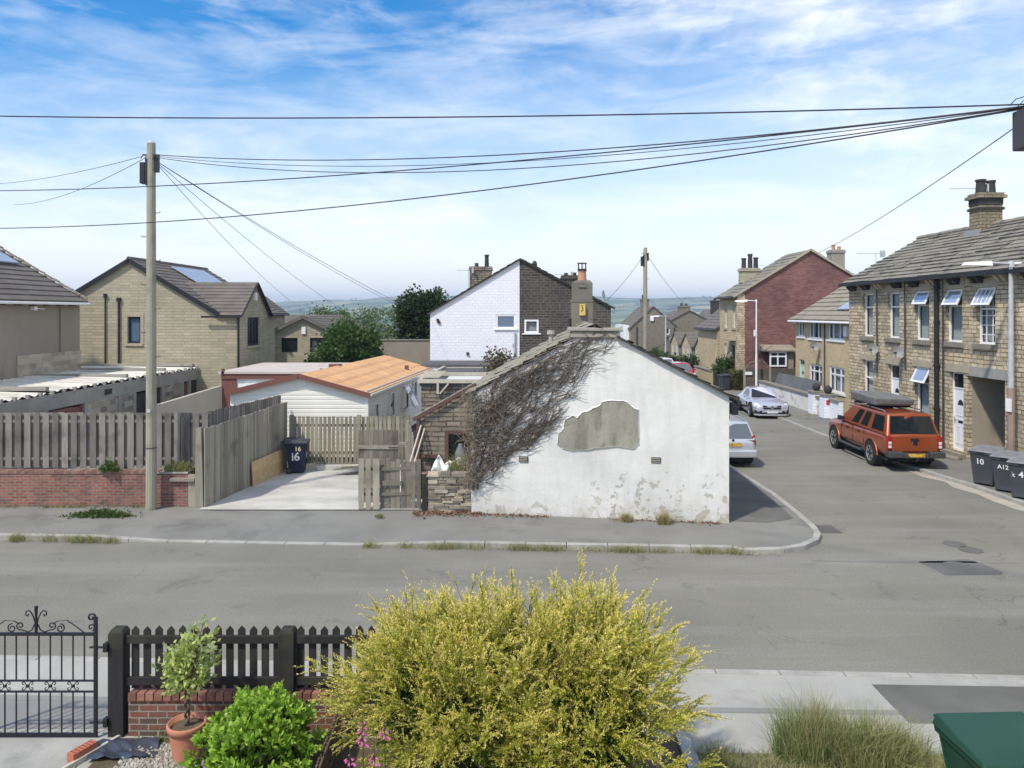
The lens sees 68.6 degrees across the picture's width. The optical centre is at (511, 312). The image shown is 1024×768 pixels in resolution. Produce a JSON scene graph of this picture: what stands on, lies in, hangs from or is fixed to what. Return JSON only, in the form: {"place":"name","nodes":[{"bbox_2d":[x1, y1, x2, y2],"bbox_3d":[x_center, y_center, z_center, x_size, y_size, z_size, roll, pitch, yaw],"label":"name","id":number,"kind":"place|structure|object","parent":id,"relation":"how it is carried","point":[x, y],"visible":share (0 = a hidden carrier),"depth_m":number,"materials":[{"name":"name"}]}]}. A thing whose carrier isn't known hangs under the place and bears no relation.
{"place":"outdoors","nodes":[
{"label":"outdoors","id":0,"kind":"place"},
{"bbox_2d":[0,738,101,767],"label":"garden path","id":1,"kind":"structure","parent":0,"point":[33,752],"depth_m":8.72,"materials":[{"name":"concrete"}]},
{"bbox_2d":[67,739,97,762],"bbox_3d":[-4.930,5.034,8.620,0.110,0.102,0.300,0,0,24],"label":"hollow brick","id":2,"kind":"object","parent":1,"relation":"on","point":[81,750],"visible":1,"depth_m":8.58,"materials":[{"name":"brown"}]},
{"bbox_2d":[218,363,346,407],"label":"pale shed","id":3,"kind":"structure","parent":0,"point":[234,378],"depth_m":32.95,"materials":[{"name":"white paint"}]},
{"bbox_2d":[199,460,421,509],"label":"driveway","id":4,"kind":"structure","parent":0,"point":[311,487],"depth_m":21.12,"materials":[{"name":"concrete"}]},
{"bbox_2d":[204,402,286,506],"bbox_3d":[-7.718,3.990,22.037,0.132,2.195,4.890,0,0,9],"label":"drive fence","id":5,"kind":"object","parent":4,"relation":"on","point":[234,448],"visible":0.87,"depth_m":21.34,"materials":[{"name":"wood"}]},
{"bbox_2d":[251,449,282,486],"bbox_3d":[-7.449,4.718,22.925,0.062,0.735,1.978,0,0,8],"label":"chipboard sheet","id":6,"kind":"object","parent":4,"relation":"on","point":[267,467],"visible":1,"depth_m":22.84,"materials":[{"name":"wood"}]},
{"bbox_2d":[282,437,309,473],"bbox_3d":[-6.868,4.545,23.949,0.834,1.081,0.654,0,0,-7],"label":"wheelie bin","id":7,"kind":"object","parent":4,"relation":"on","point":[296,449],"visible":1,"depth_m":23.69,"materials":[{"name":"blue plastic"}]},
{"bbox_2d":[289,415,409,463],"bbox_3d":[-5.320,4.220,24.590,3.960,1.760,0.180,0,0,0],"label":"back fence","id":8,"kind":"object","parent":4,"relation":"on","point":[357,425],"visible":0.67,"depth_m":24.60,"materials":[{"name":"wood"}]},
{"bbox_2d":[358,430,406,501],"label":"ledged gate","id":9,"kind":"structure","parent":4,"relation":"on","point":[372,444],"depth_m":20.11,"materials":[{"name":"grey wood"}]},
{"bbox_2d":[359,458,420,509],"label":"board gate","id":10,"kind":"structure","parent":4,"relation":"on","point":[395,483],"depth_m":19.50,"materials":[{"name":"grey wood"}]},
{"bbox_2d":[88,738,686,767],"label":"garden bed","id":11,"kind":"object","parent":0,"point":[671,746],"visible":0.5,"depth_m":8.62,"materials":[{"name":"soil"}]},
{"bbox_2d":[86,736,159,760],"bbox_3d":[-4.505,5.055,8.735,0.844,0.073,0.427,0,0,-4],"label":"weed membrane","id":12,"kind":"object","parent":11,"relation":"on","point":[119,748],"visible":0.98,"depth_m":8.74,"materials":[{"name":"fabric"}]},
{"bbox_2d":[113,742,207,767],"bbox_3d":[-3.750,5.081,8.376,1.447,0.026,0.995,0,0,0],"label":"gravel","id":13,"kind":"structure","parent":11,"relation":"on","point":[158,759],"depth_m":8.51,"materials":[{"name":"gravel"}]},
{"bbox_2d":[166,712,207,762],"bbox_3d":[-3.720,4.885,8.600,0.440,0.410,0.440,0,0,0],"label":"plant pot","id":14,"kind":"object","parent":13,"relation":"on","point":[179,734],"visible":0.73,"depth_m":8.48,"materials":[{"name":"ceramic"}]},
{"bbox_2d":[150,615,221,725],"bbox_3d":[-3.701,4.106,8.621,0.707,1.284,0.754,0,0,0],"label":"potted shrub","id":15,"kind":"object","parent":14,"relation":"on","point":[186,668],"visible":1,"depth_m":8.55,"materials":[{"name":"green plant"}]},
{"bbox_2d":[177,680,327,767],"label":"bright green shrub","id":16,"kind":"object","parent":11,"relation":"on","point":[267,729],"visible":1,"depth_m":7.88,"materials":[{"name":"green plant"}]},
{"bbox_2d":[315,702,343,767],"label":"slatted fence","id":17,"kind":"object","parent":11,"relation":"on","point":[326,759],"visible":0.81,"depth_m":8.33,"materials":[{"name":"wood"}]},
{"bbox_2d":[293,548,733,767],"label":"golden bush","id":18,"kind":"object","parent":11,"relation":"on","point":[522,701],"visible":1,"depth_m":7.34,"materials":[{"name":"yellow plant"}]},
{"bbox_2d":[674,727,700,767],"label":"edging board","id":19,"kind":"object","parent":11,"relation":"on","point":[685,744],"visible":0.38,"depth_m":8.67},
{"bbox_2d":[380,339,429,364],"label":"garden wall","id":20,"kind":"structure","parent":0,"point":[416,351],"depth_m":48.00,"materials":[{"name":"paint"}]},
{"bbox_2d":[275,296,719,348],"bbox_3d":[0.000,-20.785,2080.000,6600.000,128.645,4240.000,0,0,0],"label":"hills","id":21,"kind":"structure","parent":0,"point":[661,304],"depth_m":2426.18,"materials":[{"name":"plant"}]},
{"bbox_2d":[303,314,389,362],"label":"round bush","id":22,"kind":"object","parent":21,"relation":"on","point":[348,342],"visible":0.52,"depth_m":42.35,"materials":[{"name":"green plant"}]},
{"bbox_2d":[351,304,398,338],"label":"tree","id":23,"kind":"object","parent":21,"relation":"on","point":[366,316],"visible":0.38,"depth_m":108.85,"materials":[{"name":"green plant"}]},
{"bbox_2d":[385,283,451,338],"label":"ivy tree","id":24,"kind":"object","parent":21,"relation":"on","point":[412,324],"visible":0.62,"depth_m":51.15,"materials":[{"name":"green plant"}]},
{"bbox_2d":[474,345,520,371],"bbox_3d":[-0.390,3.283,29.082,2.152,4.040,2.058,0,0,-39],"label":"brown shrub","id":25,"kind":"object","parent":21,"relation":"on","point":[495,361],"visible":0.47,"depth_m":28.84,"materials":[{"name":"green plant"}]},
{"bbox_2d":[615,295,677,353],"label":"grey gabled house","id":26,"kind":"structure","parent":21,"relation":"on","point":[632,324],"depth_m":88.00,"materials":[{"name":"brown stone"}]},
{"bbox_2d":[666,303,706,331],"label":"grey gabled house","id":27,"kind":"structure","parent":21,"relation":"on","point":[685,318],"depth_m":95.00,"materials":[{"name":"brown stone"}]},
{"bbox_2d":[680,333,697,357],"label":"gabled bungalow","id":28,"kind":"object","parent":21,"relation":"on","point":[688,341],"visible":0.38,"depth_m":74.84,"materials":[{"name":"stone"}]},
{"bbox_2d":[0,401,1023,674],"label":"road","id":29,"kind":"structure","parent":0,"point":[822,605],"depth_m":14.47,"materials":[{"name":"asphalt"}]},
{"bbox_2d":[0,246,89,410],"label":"rendered house","id":30,"kind":"structure","parent":29,"relation":"on","point":[39,323],"depth_m":32.10,"materials":[{"name":"paint"}]},
{"bbox_2d":[4,531,121,543],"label":"kerb grass","id":31,"kind":"structure","parent":29,"relation":"on","point":[82,540],"depth_m":16.98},
{"bbox_2d":[0,469,194,506],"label":"brick wall","id":32,"kind":"structure","parent":29,"relation":"on","point":[57,487],"depth_m":19.72,"materials":[{"name":"brick"}]},
{"bbox_2d":[0,412,210,468],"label":"board fence","id":33,"kind":"object","parent":32,"relation":"on","point":[58,439],"visible":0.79,"depth_m":20.04,"materials":[{"name":"wood"}]},
{"bbox_2d":[0,363,197,468],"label":"garage row","id":34,"kind":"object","parent":29,"relation":"on","point":[122,396],"visible":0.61,"depth_m":30.11,"materials":[{"name":"grey"}]},
{"bbox_2d":[73,256,281,405],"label":"stone house","id":35,"kind":"structure","parent":29,"relation":"on","point":[210,324],"depth_m":38.00,"materials":[{"name":"tile"}]},
{"bbox_2d":[124,314,143,346],"bbox_3d":[-19.121,0.881,38.050,0.976,1.667,0.240,0,0,0],"label":"window","id":36,"kind":"structure","parent":35,"relation":"in","point":[136,321],"depth_m":37.97,"materials":[{"name":"beige"}]},
{"bbox_2d":[247,317,261,348],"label":"window","id":37,"kind":"structure","parent":35,"relation":"in","point":[252,321],"depth_m":40.20,"materials":[{"name":"black plastic"}]},
{"bbox_2d":[157,386,221,412],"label":"rendered wall","id":38,"kind":"structure","parent":29,"relation":"on","point":[207,400],"depth_m":31.70,"materials":[{"name":"paint"}]},
{"bbox_2d":[275,315,370,362],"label":"stone bungalow","id":39,"kind":"object","parent":29,"relation":"on","point":[295,338],"visible":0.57,"depth_m":52.00,"materials":[{"name":"stone"}]},
{"bbox_2d":[224,355,433,456],"bbox_3d":[-6.744,3.615,31.045,5.902,3.170,11.529,0,0,0],"label":"static caravan","id":40,"kind":"object","parent":29,"relation":"on","point":[383,385],"visible":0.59,"depth_m":25.50,"materials":[{"name":"beige"}]},
{"bbox_2d":[402,384,420,410],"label":"window","id":41,"kind":"structure","parent":40,"relation":"in","point":[407,391],"depth_m":30.99,"materials":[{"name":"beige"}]},
{"bbox_2d":[0,476,813,547],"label":"footway","id":42,"kind":"structure","parent":29,"relation":"on","point":[194,523],"depth_m":17.88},
{"bbox_2d":[54,502,141,518],"bbox_3d":[-10.302,4.950,18.710,2.242,0.382,0.597,0,0,0],"label":"weed tuft","id":43,"kind":"object","parent":42,"relation":"on","point":[100,513],"visible":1,"depth_m":18.66,"materials":[{"name":"green plant"}]},
{"bbox_2d":[140,141,159,510],"bbox_3d":[-9.338,0.395,19.420,0.504,9.650,0.272,0,0,0],"label":"telegraph pole","id":44,"kind":"object","parent":42,"relation":"on","point":[149,167],"visible":0.95,"depth_m":19.32,"materials":[{"name":"grey wood"}]},
{"bbox_2d":[158,109,1009,166],"bbox_3d":[-1.211,-3.365,14.675,18.674,1.382,0.013,0,0,30],"label":"overhead cable","id":45,"kind":"object","parent":44,"relation":"attached to","point":[628,153],"visible":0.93,"depth_m":12.52,"materials":[{"name":"black plastic"}]},
{"bbox_2d":[155,108,1020,172],"bbox_3d":[-1.211,-3.304,14.675,18.675,1.450,0.016,0,0,30],"label":"overhead cable","id":46,"kind":"object","parent":44,"relation":"attached to","point":[623,160],"visible":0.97,"depth_m":12.67,"materials":[{"name":"black plastic"}]},
{"bbox_2d":[153,105,1023,160],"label":"overhead cable","id":47,"kind":"object","parent":44,"relation":"attached to","point":[577,150],"visible":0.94,"depth_m":13.22,"materials":[{"name":"black plastic"}]},
{"bbox_2d":[188,427,203,507],"bbox_3d":[-8.280,4.101,19.710,0.440,2.199,0.180,0,0,0],"label":"gate post","id":48,"kind":"object","parent":42,"relation":"on","point":[196,494],"visible":0.81,"depth_m":19.64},
{"bbox_2d":[181,395,280,471],"bbox_3d":[-8.261,3.928,22.547,0.031,2.362,5.383,0,0,11],"label":"yard fence","id":49,"kind":"object","parent":42,"relation":"on","point":[220,415],"visible":0.29,"depth_m":22.34,"materials":[{"name":"wood"}]},
{"bbox_2d":[421,471,470,511],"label":"dry stone wall","id":50,"kind":"structure","parent":42,"relation":"on","point":[440,491],"depth_m":19.24,"materials":[{"name":"beige stone"}]},
{"bbox_2d":[729,467,792,521],"bbox_3d":[6.225,5.083,25.600,1.910,0.001,14.800,0,0,0],"label":"footway patch","id":51,"kind":"object","parent":42,"relation":"on","point":[749,501],"visible":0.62,"depth_m":19.90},
{"bbox_2d":[0,464,820,554],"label":"kerb","id":52,"kind":"structure","parent":29,"relation":"on","point":[815,539],"depth_m":16.68,"materials":[{"name":"concrete"}]},
{"bbox_2d":[412,382,475,498],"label":"stone annexe","id":53,"kind":"structure","parent":29,"relation":"on","point":[439,422],"depth_m":20.55,"materials":[{"name":"stone"}]},
{"bbox_2d":[420,368,493,411],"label":"stone outhouse","id":54,"kind":"structure","parent":29,"relation":"on","point":[430,396],"depth_m":24.00,"materials":[{"name":"stone"}]},
{"bbox_2d":[418,366,490,393],"bbox_3d":[-1.676,2.333,27.250,2.751,0.526,6.800,0,0,0],"label":"pergola","id":55,"kind":"object","parent":54,"relation":"on","point":[459,377],"visible":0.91,"depth_m":25.43,"materials":[{"name":"grey"}]},
{"bbox_2d":[421,360,508,370],"bbox_3d":[-2.100,3.870,38.250,4.700,2.660,3.400,0,0,0],"label":"flat roof extension","id":56,"kind":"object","parent":29,"relation":"on","point":[434,364],"visible":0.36,"depth_m":37.52,"materials":[{"name":"white concrete"}]},
{"bbox_2d":[0,655,1023,679],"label":"kerb","id":57,"kind":"structure","parent":29,"relation":"on","point":[782,672],"depth_m":10.64,"materials":[{"name":"concrete"}]},
{"bbox_2d":[0,659,1023,767],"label":"footway","id":58,"kind":"structure","parent":29,"relation":"on","point":[735,691],"depth_m":10.10,"materials":[{"name":"concrete"}]},
{"bbox_2d":[0,701,107,728],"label":"footway patch","id":59,"kind":"object","parent":58,"relation":"on","point":[55,714],"depth_m":9.54,"materials":[{"name":"concrete"}]},
{"bbox_2d":[128,685,387,735],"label":"brick wall","id":60,"kind":"structure","parent":58,"relation":"on","point":[150,711],"depth_m":9.06,"materials":[{"name":"brick"}]},
{"bbox_2d":[108,625,386,736],"bbox_3d":[-3.183,4.454,9.115,3.365,1.313,0.170,0,0,0],"label":"picket fence","id":61,"kind":"object","parent":60,"relation":"on","point":[288,642],"visible":0.81,"depth_m":9.07,"materials":[{"name":"wood"}]},
{"bbox_2d":[0,606,108,737],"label":"iron gate","id":62,"kind":"structure","parent":61,"relation":"attached to","point":[95,722],"depth_m":9.01,"materials":[{"name":"black"}]},
{"bbox_2d":[0,695,900,714],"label":"footway seam","id":63,"kind":"object","parent":58,"relation":"on","point":[105,699],"visible":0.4,"depth_m":9.68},
{"bbox_2d":[872,684,1023,722],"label":"footway patch","id":64,"kind":"object","parent":58,"relation":"on","point":[930,700],"visible":0.67,"depth_m":9.91,"materials":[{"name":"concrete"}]},
{"bbox_2d":[427,255,614,359],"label":"painted gable house","id":65,"kind":"structure","parent":29,"relation":"on","point":[517,306],"depth_m":39.98,"materials":[{"name":"white brick"}]},
{"bbox_2d":[494,315,517,329],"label":"window","id":66,"kind":"structure","parent":65,"relation":"in","point":[503,322],"depth_m":40.04,"materials":[{"name":"white plastic"}]},
{"bbox_2d":[361,539,776,555],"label":"kerb grass","id":67,"kind":"structure","parent":29,"relation":"on","point":[708,551],"depth_m":16.38,"materials":[{"name":"plant"}]},
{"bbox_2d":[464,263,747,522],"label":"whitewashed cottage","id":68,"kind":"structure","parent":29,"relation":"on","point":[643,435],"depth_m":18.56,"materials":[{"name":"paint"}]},
{"bbox_2d":[452,323,622,496],"bbox_3d":[0.668,2.462,18.707,4.405,4.432,0.381,0,0,7],"label":"climbing vine","id":69,"kind":"object","parent":68,"relation":"attached to","point":[490,425],"visible":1,"depth_m":18.83,"materials":[{"name":"plant"}]},
{"bbox_2d":[641,247,649,353],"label":"telegraph pole","id":70,"kind":"object","parent":29,"relation":"on","point":[645,259],"visible":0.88,"depth_m":43.40,"materials":[{"name":"brown wood"}]},
{"bbox_2d":[693,311,719,368],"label":"stone cottage","id":71,"kind":"structure","parent":29,"relation":"on","point":[708,329],"depth_m":59.92,"materials":[{"name":"stone"}]},
{"bbox_2d":[729,414,756,462],"bbox_3d":[7.419,4.307,27.109,1.958,1.743,4.271,0,0,1],"label":"estate car","id":72,"kind":"object","parent":29,"relation":"on","point":[742,444],"visible":0.38,"depth_m":25.12,"materials":[{"name":"silver metal"}]},
{"bbox_2d":[737,386,788,416],"bbox_3d":[12.846,4.505,38.639,1.998,1.391,4.108,0,0,4],"label":"coupe","id":73,"kind":"object","parent":29,"relation":"on","point":[762,401],"visible":0.88,"depth_m":37.45,"materials":[{"name":"silver metal"}]},
{"bbox_2d":[743,360,795,389],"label":"panel fence","id":74,"kind":"object","parent":29,"relation":"on","point":[770,374],"visible":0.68,"depth_m":48.60,"materials":[{"name":"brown wood"}]},
{"bbox_2d":[714,245,854,388],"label":"red brick gable house","id":75,"kind":"structure","parent":29,"relation":"on","point":[783,293],"depth_m":50.00,"materials":[{"name":"brick"}]},
{"bbox_2d":[715,385,1023,500],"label":"footway","id":76,"kind":"structure","parent":29,"relation":"on","point":[960,469],"depth_m":25.56,"materials":[{"name":"concrete"}]},
{"bbox_2d":[707,350,733,376],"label":"garden shrub","id":77,"kind":"object","parent":76,"relation":"on","point":[722,363],"visible":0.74,"depth_m":51.26,"materials":[{"name":"green plant"}]},
{"bbox_2d":[758,373,821,414],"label":"white garden wall","id":78,"kind":"structure","parent":76,"relation":"on","point":[793,389],"depth_m":41.29,"materials":[{"name":"paint"}]},
{"bbox_2d":[818,385,837,417],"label":"gate pillar","id":79,"kind":"structure","parent":76,"relation":"on","point":[824,406],"depth_m":36.40,"materials":[{"name":"paint"}]},
{"bbox_2d":[968,444,1006,484],"bbox_3d":[14.127,4.545,22.305,0.890,1.108,0.734,0,0,-32],"label":"wheelie bin","id":80,"kind":"object","parent":76,"relation":"on","point":[981,465],"visible":0.81,"depth_m":22.15,"materials":[{"name":"grey plastic"}]},
{"bbox_2d":[962,261,1021,450],"bbox_3d":[15.359,1.725,23.186,3.125,6.750,0.230,0,0,-8],"label":"lamp post","id":81,"kind":"object","parent":76,"relation":"on","point":[1010,404],"visible":0.92,"depth_m":23.13,"materials":[{"name":"metal"}]},
{"bbox_2d":[990,449,1023,491],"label":"wheelie bin","id":82,"kind":"object","parent":76,"relation":"on","point":[1000,457],"visible":0.68,"depth_m":21.35,"materials":[{"name":"grey plastic"}]},
{"bbox_2d":[1006,455,1023,497],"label":"wheelie bin","id":83,"kind":"object","parent":76,"relation":"on","point":[1015,463],"visible":1,"depth_m":20.54,"materials":[{"name":"grey plastic"}]},
{"bbox_2d":[829,402,945,464],"bbox_3d":[13.215,4.182,26.975,2.237,2.038,5.601,0,0,3],"label":"suv","id":84,"kind":"object","parent":29,"relation":"on","point":[878,435],"visible":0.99,"depth_m":24.84,"materials":[{"name":"orange paint"}]},
{"bbox_2d":[851,390,913,407],"bbox_3d":[13.198,3.087,26.843,1.383,0.426,2.104,0,0,3],"label":"roof tent","id":85,"kind":"object","parent":84,"relation":"on","point":[878,399],"visible":1,"depth_m":26.14,"materials":[{"name":"grey fabric"}]},
{"bbox_2d":[771,416,1023,505],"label":"kerb","id":86,"kind":"structure","parent":29,"relation":"on","point":[974,486],"depth_m":23.51,"materials":[{"name":"concrete"}]},
{"bbox_2d":[838,179,1023,459],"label":"stone terrace","id":87,"kind":"structure","parent":29,"relation":"on","point":[933,308],"depth_m":27.69,"materials":[{"name":"stone"}]},
{"bbox_2d":[859,287,874,340],"bbox_3d":[15.900,0.055,33.350,0.400,2.330,1.250,0,0,0],"label":"window","id":88,"kind":"structure","parent":87,"relation":"in","point":[866,337],"depth_m":33.65,"materials":[{"name":"white plastic"}]},
{"bbox_2d":[861,353,874,390],"bbox_3d":[15.910,3.060,33.350,0.380,2.440,1.260,0,0,0],"label":"window","id":89,"kind":"structure","parent":87,"relation":"in","point":[868,357],"depth_m":33.66,"materials":[{"name":"white plastic"}]},
{"bbox_2d":[884,286,900,342],"bbox_3d":[15.900,0.055,31.100,0.400,2.330,1.250,0,0,0],"label":"window","id":90,"kind":"structure","parent":87,"relation":"in","point":[895,338],"depth_m":31.39,"materials":[{"name":"white plastic"}]},
{"bbox_2d":[910,359,930,413],"bbox_3d":[15.842,3.010,28.950,0.516,2.340,1.300,0,0,0],"label":"window","id":91,"kind":"structure","parent":87,"relation":"in","point":[920,375],"depth_m":29.12,"materials":[{"name":"glass"}]},
{"bbox_2d":[911,284,930,344],"bbox_3d":[15.867,0.055,28.950,0.466,2.330,1.300,0,0,0],"label":"window","id":92,"kind":"structure","parent":87,"relation":"in","point":[921,297],"depth_m":29.14,"materials":[{"name":"white plastic"}]},
{"bbox_2d":[941,281,964,347],"bbox_3d":[15.850,0.055,26.850,0.499,2.330,1.300,0,0,0],"label":"window","id":93,"kind":"structure","parent":87,"relation":"in","point":[953,297],"depth_m":27.03,"materials":[{"name":"white plastic"}]},
{"bbox_2d":[953,372,963,451],"bbox_3d":[15.945,3.510,26.700,0.070,2.780,0.860,0,0,0],"label":"door","id":94,"kind":"structure","parent":87,"relation":"in","point":[958,378],"depth_m":26.84,"materials":[{"name":"white"}]},
{"bbox_2d":[970,279,997,349],"bbox_3d":[15.833,0.055,25.050,0.535,2.330,1.300,0,0,0],"label":"window","id":95,"kind":"structure","parent":87,"relation":"in","point":[984,296],"depth_m":25.18,"materials":[{"name":"white plastic"}]},
{"bbox_2d":[884,460,1023,510],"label":"road edge grit","id":96,"kind":"object","parent":29,"relation":"on","point":[989,497],"visible":0.95,"depth_m":22.07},
{"bbox_2d":[920,559,1002,574],"bbox_3d":[9.163,5.196,15.293,1.291,0.001,0.953,0,0,-9],"label":"road patch","id":97,"kind":"object","parent":29,"relation":"on","point":[981,569],"visible":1,"depth_m":15.19,"materials":[{"name":"asphalt"}]},
{"bbox_2d":[0,0,1023,302],"label":"sky","id":98,"kind":"structure","parent":0,"point":[696,222],"materials":[{"name":"blue"}]},
{"bbox_2d":[687,735,750,767],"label":"wispy grass","id":99,"kind":"structure","parent":0,"point":[715,751],"depth_m":8.51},
{"bbox_2d":[692,742,945,767],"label":"garden ground","id":100,"kind":"structure","parent":0,"point":[753,754],"depth_m":8.53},
{"bbox_2d":[754,680,864,767],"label":"seed heads","id":101,"kind":"object","parent":100,"relation":"on","point":[814,713],"visible":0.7,"depth_m":8.52,"materials":[{"name":"plant"}]},
{"bbox_2d":[749,681,898,767],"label":"grass clump","id":102,"kind":"object","parent":100,"relation":"on","point":[782,749],"visible":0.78,"depth_m":8.59,"materials":[{"name":"plant"}]},
{"bbox_2d":[786,693,943,767],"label":"grass clump","id":103,"kind":"object","parent":100,"relation":"on","point":[881,748],"visible":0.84,"depth_m":8.45,"materials":[{"name":"plant"}]},
{"bbox_2d":[932,711,1023,767],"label":"wheelie bin","id":104,"kind":"object","parent":100,"relation":"on","point":[981,739],"visible":1,"depth_m":7.45,"materials":[{"name":"green plastic"}]},
{"bbox_2d":[787,267,966,412],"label":"cream brick house","id":105,"kind":"structure","parent":0,"point":[823,323],"depth_m":41.11,"materials":[{"name":"tile"}]},
{"bbox_2d":[830,366,845,396],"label":"window","id":106,"kind":"structure","parent":105,"relation":"in","point":[838,373],"depth_m":39.57,"materials":[{"name":"white plastic"}]},
{"bbox_2d":[1012,103,1023,150],"bbox_3d":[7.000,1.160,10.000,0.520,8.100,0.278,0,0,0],"label":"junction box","id":107,"kind":"object","parent":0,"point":[1018,130],"visible":1,"depth_m":10.00,"materials":[{"name":"metal"}]},
{"bbox_2d":[0,108,1022,228],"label":"overhead cable","id":108,"kind":"object","parent":107,"relation":"attached to","point":[565,179],"visible":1,"depth_m":12.52,"materials":[{"name":"black plastic"}]},
{"bbox_2d":[0,104,1023,118],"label":"overhead cable","id":109,"kind":"object","parent":107,"relation":"attached to","point":[518,116],"visible":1,"depth_m":11.13,"materials":[{"name":"black plastic"}]},
{"bbox_2d":[0,106,1023,190],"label":"overhead cable","id":110,"kind":"object","parent":107,"relation":"attached to","point":[563,156],"visible":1,"depth_m":12.53,"materials":[{"name":"black plastic"}]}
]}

